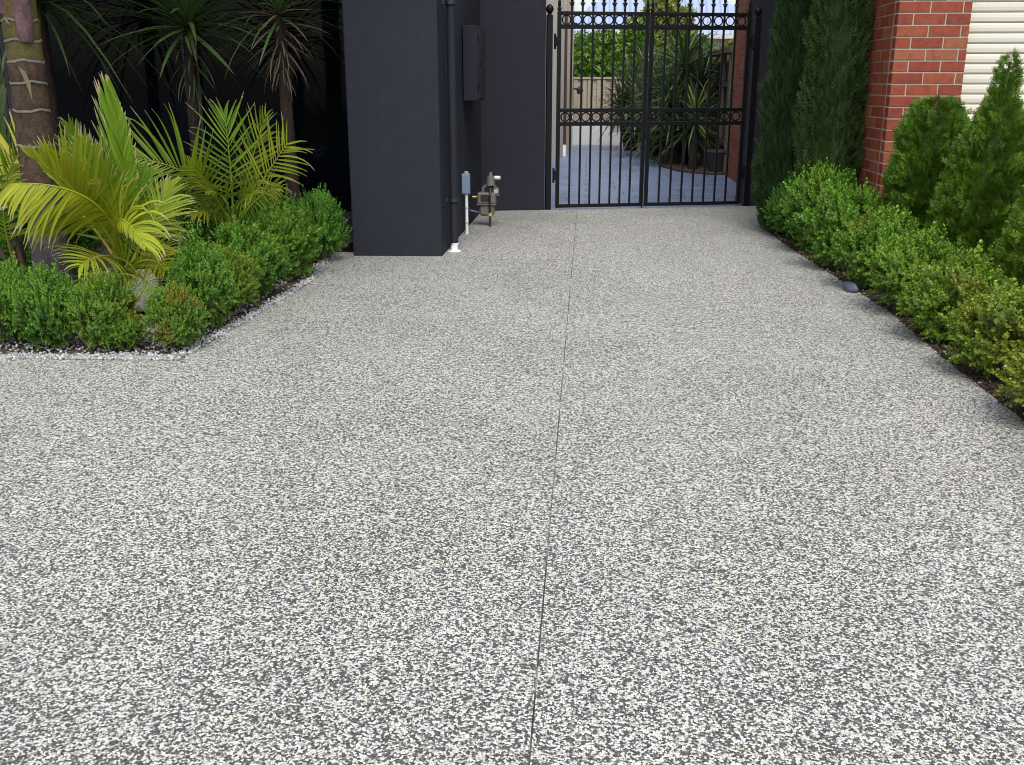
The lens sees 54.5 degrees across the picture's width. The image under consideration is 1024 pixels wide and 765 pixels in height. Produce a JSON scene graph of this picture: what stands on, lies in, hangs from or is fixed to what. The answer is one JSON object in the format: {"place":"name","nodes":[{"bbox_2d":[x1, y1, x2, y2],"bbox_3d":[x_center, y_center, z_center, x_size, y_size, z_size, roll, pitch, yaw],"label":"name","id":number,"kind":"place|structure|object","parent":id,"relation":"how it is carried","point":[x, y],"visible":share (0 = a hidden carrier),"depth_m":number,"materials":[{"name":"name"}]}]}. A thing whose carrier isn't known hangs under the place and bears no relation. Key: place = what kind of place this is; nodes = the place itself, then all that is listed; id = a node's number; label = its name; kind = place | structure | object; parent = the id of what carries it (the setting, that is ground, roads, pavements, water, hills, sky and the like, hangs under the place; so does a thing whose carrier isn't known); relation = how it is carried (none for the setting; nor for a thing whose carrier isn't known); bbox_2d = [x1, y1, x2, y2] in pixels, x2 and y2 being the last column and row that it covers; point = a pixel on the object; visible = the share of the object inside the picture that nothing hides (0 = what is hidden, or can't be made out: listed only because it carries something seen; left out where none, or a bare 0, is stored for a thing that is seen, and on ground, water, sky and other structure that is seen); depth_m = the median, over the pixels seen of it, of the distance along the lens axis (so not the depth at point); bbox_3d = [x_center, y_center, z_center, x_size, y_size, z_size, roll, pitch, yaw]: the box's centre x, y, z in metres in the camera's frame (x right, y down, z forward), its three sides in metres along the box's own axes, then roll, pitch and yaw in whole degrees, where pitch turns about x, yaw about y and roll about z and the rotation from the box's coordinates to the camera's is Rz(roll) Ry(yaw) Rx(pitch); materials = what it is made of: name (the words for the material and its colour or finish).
{"place":"outdoors","nodes":[
{"label":"outdoors","id":0,"kind":"place"},
{"bbox_2d":[0,206,1023,764],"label":"driveway","id":1,"kind":"structure","parent":0,"point":[688,486],"depth_m":3.27,"materials":[{"name":"grey concrete"}]},
{"bbox_2d":[470,172,500,226],"bbox_3d":[-0.274,-1.837,9.949,0.322,0.530,0.179,1,17,4],"label":"gas meter","id":2,"kind":"object","parent":1,"relation":"on","point":[486,202],"visible":1,"depth_m":9.90,"materials":[{"name":"grey paint"}]},
{"bbox_2d":[545,4,553,209],"bbox_3d":[0.404,-2.950,10.948,0.088,2.280,0.086,-3,17,-8],"label":"gate post","id":3,"kind":"object","parent":1,"relation":"on","point":[549,66],"visible":0.9,"depth_m":10.89,"materials":[{"name":"black metal"}]},
{"bbox_2d":[552,0,649,207],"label":"gate leaf","id":4,"kind":"object","parent":3,"relation":"attached to","point":[582,25],"visible":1,"depth_m":10.98,"materials":[{"name":"black metal"}]},
{"bbox_2d":[741,6,761,205],"bbox_3d":[2.713,-3.054,11.289,0.088,2.280,0.086,-3,17,-8],"label":"gate post","id":5,"kind":"object","parent":1,"relation":"on","point":[751,102],"visible":0.91,"depth_m":11.24,"materials":[{"name":"black metal"}]},
{"bbox_2d":[643,0,753,205],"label":"gate leaf","id":6,"kind":"object","parent":5,"relation":"attached to","point":[730,109],"visible":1,"depth_m":11.14,"materials":[{"name":"black metal"}]},
{"bbox_2d":[843,281,858,292],"bbox_3d":[2.343,-0.663,6.880,0.075,0.068,0.144,-18,27,-17],"label":"blue stone","id":7,"kind":"object","parent":1,"relation":"on","point":[850,286],"visible":1,"depth_m":6.85,"materials":[{"name":"blue stone"}]},
{"bbox_2d":[544,145,740,209],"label":"courtyard paving","id":8,"kind":"structure","parent":0,"point":[664,185],"depth_m":14.14,"materials":[{"name":"grey concrete"}]},
{"bbox_2d":[545,0,577,159],"bbox_3d":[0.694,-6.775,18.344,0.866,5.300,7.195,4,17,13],"label":"neighbour house","id":9,"kind":"structure","parent":8,"relation":"on","point":[565,77],"depth_m":18.61,"materials":[{"name":"white paint"}]},
{"bbox_2d":[573,86,582,93],"bbox_3d":[1.464,-6.443,21.928,0.220,0.160,0.152,1,17,4],"label":"wall lantern","id":10,"kind":"object","parent":9,"relation":"attached to","point":[577,90],"depth_m":21.89,"materials":[{"name":"black metal"}]},
{"bbox_2d":[574,0,735,10],"label":"sky","id":11,"kind":"structure","parent":0,"point":[577,5],"materials":[{"name":"white"}]},
{"bbox_2d":[639,144,724,174],"bbox_3d":[3.164,-4.208,18.940,1.115,0.220,7.430,1,17,4],"label":"planting bed","id":12,"kind":"object","parent":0,"point":[665,162],"visible":0.09,"depth_m":16.70,"materials":[{"name":"soil"}]},
{"bbox_2d":[585,34,674,150],"bbox_3d":[2.531,-5.907,20.574,2.271,2.645,2.270,1,17,4],"label":"yucca","id":13,"kind":"object","parent":12,"relation":"on","point":[627,95],"visible":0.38,"depth_m":20.48,"materials":[{"name":"green plant"}]},
{"bbox_2d":[597,40,701,158],"bbox_3d":[2.736,-5.171,18.725,2.288,2.588,2.187,1,17,4],"label":"yucca","id":14,"kind":"object","parent":12,"relation":"on","point":[639,94],"visible":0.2,"depth_m":18.65,"materials":[{"name":"green plant"}]},
{"bbox_2d":[624,3,729,165],"bbox_3d":[2.959,-4.958,16.832,2.109,2.811,2.605,5,18,16],"label":"yucca","id":15,"kind":"object","parent":12,"relation":"on","point":[668,96],"visible":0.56,"depth_m":16.63,"materials":[{"name":"green plant"}]},
{"bbox_2d":[674,81,722,169],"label":"yucca","id":16,"kind":"object","parent":12,"relation":"on","point":[691,142],"visible":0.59,"depth_m":15.79,"materials":[{"name":"green plant"}]},
{"bbox_2d":[687,47,732,171],"bbox_3d":[3.615,-5.141,18.677,0.180,1.980,7.294,1,17,4],"label":"timber fence","id":17,"kind":"object","parent":12,"relation":"on","point":[725,94],"visible":0.31,"depth_m":16.19,"materials":[{"name":"brown wood"}]},
{"bbox_2d":[706,149,726,171],"bbox_3d":[3.224,-3.471,15.623,0.400,0.360,0.390,1,17,4],"label":"plant pot","id":18,"kind":"object","parent":12,"relation":"on","point":[710,155],"visible":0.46,"depth_m":15.49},
{"bbox_2d":[725,0,1023,199],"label":"garage","id":19,"kind":"structure","parent":0,"point":[931,48],"depth_m":7.68,"materials":[{"name":"red brick"}]},
{"bbox_2d":[961,0,1023,171],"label":"roller door","id":20,"kind":"structure","parent":19,"relation":"in","point":[996,28],"depth_m":7.69,"materials":[{"name":"beige metal"}]},
{"bbox_2d":[759,216,1023,420],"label":"border bed","id":21,"kind":"object","parent":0,"point":[982,375],"visible":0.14,"depth_m":5.55,"materials":[{"name":"brown plant"}]},
{"bbox_2d":[761,171,797,237],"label":"box bush","id":22,"kind":"object","parent":21,"relation":"on","point":[778,220],"visible":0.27,"depth_m":9.14,"materials":[{"name":"green plant"}]},
{"bbox_2d":[749,0,817,232],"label":"cypress","id":23,"kind":"object","parent":21,"relation":"on","point":[776,162],"visible":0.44,"depth_m":9.09,"materials":[{"name":"green plant"}]},
{"bbox_2d":[779,157,859,253],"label":"box bush","id":24,"kind":"object","parent":21,"relation":"on","point":[805,193],"visible":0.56,"depth_m":8.24,"materials":[{"name":"green plant"}]},
{"bbox_2d":[787,0,878,245],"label":"cypress","id":25,"kind":"object","parent":21,"relation":"on","point":[830,128],"visible":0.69,"depth_m":8.26,"materials":[{"name":"green plant"}]},
{"bbox_2d":[802,177,886,269],"bbox_3d":[2.584,-1.203,7.571,0.649,0.709,0.682,-8,19,-26],"label":"box bush","id":26,"kind":"object","parent":21,"relation":"on","point":[835,211],"visible":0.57,"depth_m":7.50,"materials":[{"name":"green plant"}]},
{"bbox_2d":[827,202,921,291],"bbox_3d":[2.559,-0.945,6.894,0.658,0.608,0.722,-3,17,-11],"label":"box bush","id":27,"kind":"object","parent":21,"relation":"on","point":[854,257],"visible":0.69,"depth_m":6.79,"materials":[{"name":"green plant"}]},
{"bbox_2d":[864,220,965,316],"bbox_3d":[2.524,-0.714,6.167,0.655,0.588,0.641,3,17,9],"label":"box bush","id":28,"kind":"object","parent":21,"relation":"on","point":[927,248],"visible":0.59,"depth_m":6.07,"materials":[{"name":"green plant"}]},
{"bbox_2d":[878,92,973,274],"bbox_3d":[3.052,-1.442,7.293,0.691,1.320,0.645,1,17,4],"label":"thuja","id":29,"kind":"object","parent":21,"relation":"on","point":[924,134],"visible":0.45,"depth_m":7.09,"materials":[{"name":"green plant"}]},
{"bbox_2d":[893,238,1019,343],"bbox_3d":[2.486,-0.512,5.507,0.680,0.585,0.670,16,23,42],"label":"box bush","id":30,"kind":"object","parent":21,"relation":"on","point":[925,298],"visible":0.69,"depth_m":5.41,"materials":[{"name":"green plant"}]},
{"bbox_2d":[922,49,1023,286],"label":"thuja","id":31,"kind":"object","parent":21,"relation":"on","point":[978,191],"visible":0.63,"depth_m":6.40,"materials":[{"name":"green plant"}]},
{"bbox_2d":[934,276,1023,380],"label":"box bush","id":32,"kind":"object","parent":21,"relation":"on","point":[1004,309],"visible":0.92,"depth_m":4.78,"materials":[{"name":"green plant"}]},
{"bbox_2d":[987,340,1023,414],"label":"box bush","id":33,"kind":"object","parent":21,"relation":"on","point":[1011,381],"visible":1,"depth_m":4.19,"materials":[{"name":"green plant"}]},
{"bbox_2d":[991,185,1023,331],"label":"thuja","id":34,"kind":"object","parent":21,"relation":"on","point":[1010,259],"visible":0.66,"depth_m":5.47,"materials":[{"name":"green plant"}]},
{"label":"ground","id":35,"kind":"structure","parent":0,"visible":0},
{"bbox_2d":[0,230,353,354],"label":"garden bed","id":36,"kind":"object","parent":35,"relation":"on","point":[349,248],"visible":0.05,"depth_m":6.11,"materials":[{"name":"soil"}]},
{"bbox_2d":[0,59,27,274],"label":"young palm","id":37,"kind":"object","parent":36,"relation":"on","point":[14,169],"visible":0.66,"depth_m":6.26,"materials":[{"name":"green plant"}]},
{"bbox_2d":[0,251,48,343],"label":"box bush","id":38,"kind":"object","parent":36,"relation":"on","point":[12,276],"visible":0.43,"depth_m":5.41,"materials":[{"name":"green plant"}]},
{"bbox_2d":[0,0,77,297],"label":"palm tree","id":39,"kind":"object","parent":36,"relation":"on","point":[21,31],"visible":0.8,"depth_m":5.87,"materials":[{"name":"brown plant"}]},
{"bbox_2d":[9,260,76,349],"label":"box bush","id":40,"kind":"object","parent":36,"relation":"on","point":[39,285],"visible":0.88,"depth_m":5.32,"materials":[{"name":"green plant"}]},
{"bbox_2d":[0,204,109,281],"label":"box bush","id":41,"kind":"object","parent":36,"relation":"on","point":[83,241],"visible":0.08,"depth_m":6.77,"materials":[{"name":"green plant"}]},
{"bbox_2d":[0,0,186,210],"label":"dracaena","id":42,"kind":"object","parent":36,"relation":"on","point":[44,20],"visible":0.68,"depth_m":8.49,"materials":[{"name":"green plant"}]},
{"bbox_2d":[0,71,196,299],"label":"young palm","id":43,"kind":"object","parent":36,"relation":"on","point":[106,191],"visible":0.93,"depth_m":5.91,"materials":[{"name":"green plant"}]},
{"bbox_2d":[62,265,142,353],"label":"box bush","id":44,"kind":"object","parent":36,"relation":"on","point":[101,306],"visible":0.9,"depth_m":5.29,"materials":[{"name":"green plant"}]},
{"bbox_2d":[102,309,146,351],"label":"box bush","id":45,"kind":"object","parent":36,"relation":"on","point":[134,325],"visible":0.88,"depth_m":5.33,"materials":[{"name":"green plant"}]},
{"bbox_2d":[128,269,157,311],"bbox_3d":[-2.329,-0.587,6.279,0.211,0.260,0.186,1,17,4],"label":"white rock","id":46,"kind":"object","parent":36,"relation":"on","point":[142,300],"visible":0.27,"depth_m":6.21,"materials":[{"name":"stone"}]},
{"bbox_2d":[110,200,189,283],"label":"box bush","id":47,"kind":"object","parent":36,"relation":"on","point":[167,241],"visible":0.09,"depth_m":6.86,"materials":[{"name":"green plant"}]},
{"bbox_2d":[0,257,328,360],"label":"white gravel","id":48,"kind":"structure","parent":36,"relation":"on","point":[318,269],"depth_m":5.47,"materials":[{"name":"white gravel"}]},
{"bbox_2d":[140,275,208,349],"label":"box bush","id":49,"kind":"object","parent":36,"relation":"on","point":[174,325],"visible":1,"depth_m":5.29,"materials":[{"name":"green plant"}]},
{"bbox_2d":[160,175,234,263],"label":"box bush","id":50,"kind":"object","parent":36,"relation":"on","point":[205,227],"visible":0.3,"depth_m":7.48,"materials":[{"name":"green plant"}]},
{"bbox_2d":[94,0,302,204],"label":"dracaena","id":51,"kind":"object","parent":36,"relation":"on","point":[185,13],"visible":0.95,"depth_m":8.07,"materials":[{"name":"green plant"}]},
{"bbox_2d":[161,220,240,328],"bbox_3d":[-1.815,-0.620,5.770,0.448,0.639,0.441,5,18,17],"label":"box bush","id":52,"kind":"object","parent":36,"relation":"on","point":[195,259],"visible":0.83,"depth_m":5.70,"materials":[{"name":"green plant"}]},
{"bbox_2d":[123,94,314,253],"bbox_3d":[-2.121,-1.406,7.201,1.400,1.344,0.822,1,17,4],"label":"young palm","id":53,"kind":"object","parent":36,"relation":"on","point":[184,169],"visible":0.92,"depth_m":7.28,"materials":[{"name":"green plant"}]},
{"bbox_2d":[204,240,263,312],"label":"box bush","id":54,"kind":"object","parent":36,"relation":"on","point":[246,280],"visible":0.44,"depth_m":6.19,"materials":[{"name":"green plant"}]},
{"bbox_2d":[206,215,293,298],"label":"box bush","id":55,"kind":"object","parent":36,"relation":"on","point":[256,243],"visible":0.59,"depth_m":6.58,"materials":[{"name":"green plant"}]},
{"bbox_2d":[187,0,342,254],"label":"dracaena","id":56,"kind":"object","parent":36,"relation":"on","point":[280,41],"visible":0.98,"depth_m":7.97,"materials":[{"name":"green plant"}]},
{"bbox_2d":[234,182,305,254],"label":"box bush","id":57,"kind":"object","parent":36,"relation":"on","point":[279,196],"visible":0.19,"depth_m":7.61,"materials":[{"name":"green plant"}]},
{"bbox_2d":[247,198,323,280],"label":"box bush","id":58,"kind":"object","parent":36,"relation":"on","point":[276,223],"visible":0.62,"depth_m":7.19,"materials":[{"name":"green plant"}]},
{"bbox_2d":[295,183,352,261],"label":"box bush","id":59,"kind":"object","parent":36,"relation":"on","point":[325,212],"visible":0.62,"depth_m":7.87,"materials":[{"name":"green plant"}]},
{"bbox_2d":[0,0,481,255],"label":"house","id":60,"kind":"structure","parent":35,"relation":"on","point":[370,111],"depth_m":9.33,"materials":[{"name":"grey paint"}]},
{"bbox_2d":[0,50,17,180],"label":"window","id":61,"kind":"structure","parent":60,"relation":"in","point":[8,120],"depth_m":9.66,"materials":[{"name":"grey paint"}]},
{"bbox_2d":[0,0,192,217],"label":"window","id":62,"kind":"structure","parent":60,"relation":"in","point":[79,105],"depth_m":9.52,"materials":[{"name":"black glass"}]},
{"bbox_2d":[194,0,351,218],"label":"window","id":63,"kind":"structure","parent":60,"relation":"in","point":[319,106],"depth_m":9.47,"materials":[{"name":"black glass"}]},
{"bbox_2d":[442,0,460,251],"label":"downpipe","id":64,"kind":"object","parent":60,"relation":"attached to","point":[453,199],"visible":1,"depth_m":8.19,"materials":[{"name":"black metal"}]},
{"bbox_2d":[461,171,469,233],"bbox_3d":[-0.433,-1.694,9.387,0.076,0.585,0.076,1,17,4],"label":"conduit box","id":65,"kind":"object","parent":60,"relation":"attached to","point":[465,179],"visible":1,"depth_m":9.32,"materials":[{"name":"white plastic"}]},
{"bbox_2d":[462,25,485,100],"bbox_3d":[-0.352,-3.037,9.489,0.160,0.665,0.620,1,17,4],"label":"meter box","id":66,"kind":"object","parent":60,"relation":"attached to","point":[474,72],"visible":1,"depth_m":9.22,"materials":[{"name":"grey paint"}]},
{"bbox_2d":[478,28,485,98],"bbox_3d":[-0.286,-3.036,9.485,0.011,0.625,0.580,1,17,4],"label":"door","id":67,"kind":"structure","parent":66,"relation":"in","point":[481,44],"depth_m":9.43,"materials":[{"name":"grey paint"}]},
{"bbox_2d":[480,0,545,210],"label":"boundary wall","id":68,"kind":"structure","parent":35,"relation":"on","point":[513,129],"depth_m":10.85,"materials":[{"name":"grey paint"}]},
{"bbox_2d":[573,18,658,76],"bbox_3d":[2.380,-6.939,23.557,2.626,3.188,1.533,1,17,4],"label":"leafy tree","id":69,"kind":"object","parent":35,"relation":"on","point":[608,42],"visible":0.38,"depth_m":23.05,"materials":[{"name":"green plant"}]},
{"bbox_2d":[572,77,679,144],"bbox_3d":[2.777,-6.066,22.424,2.806,1.570,0.120,1,17,4],"label":"fence","id":70,"kind":"object","parent":35,"relation":"on","point":[586,87],"visible":0.18,"depth_m":22.45,"materials":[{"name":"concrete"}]},
{"bbox_2d":[574,29,707,52],"bbox_3d":[3.423,-8.582,28.611,4.700,3.393,2.217,1,17,4],"label":"leafy tree","id":71,"kind":"object","parent":35,"relation":"on","point":[577,39],"visible":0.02,"depth_m":28.07,"materials":[{"name":"green plant"}]},
{"bbox_2d":[572,0,734,121],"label":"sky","id":72,"kind":"structure","parent":35,"relation":"on","point":[707,7],"depth_m":35.92,"materials":[{"name":"metal"}]},
{"bbox_2d":[618,0,696,139],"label":"leafy tree","id":73,"kind":"object","parent":35,"relation":"on","point":[672,6],"visible":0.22,"depth_m":23.81,"materials":[{"name":"green plant"}]},
{"bbox_2d":[639,30,716,76],"bbox_3d":[3.566,-6.687,23.179,2.479,2.927,1.756,1,17,4],"label":"leafy tree","id":74,"kind":"object","parent":35,"relation":"on","point":[704,47],"visible":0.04,"depth_m":22.61,"materials":[{"name":"green plant"}]},
{"bbox_2d":[714,38,732,62],"bbox_3d":[4.715,-5.285,18.715,2.017,2.840,3.846,1,17,4],"label":"leafy tree","id":75,"kind":"object","parent":35,"relation":"on","point":[729,43],"visible":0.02,"depth_m":18.42,"materials":[{"name":"green plant"}]},
{"bbox_2d":[740,0,783,205],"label":"gate pillar","id":76,"kind":"structure","parent":35,"relation":"on","point":[767,8],"depth_m":11.17,"materials":[{"name":"black metal"}]}
]}

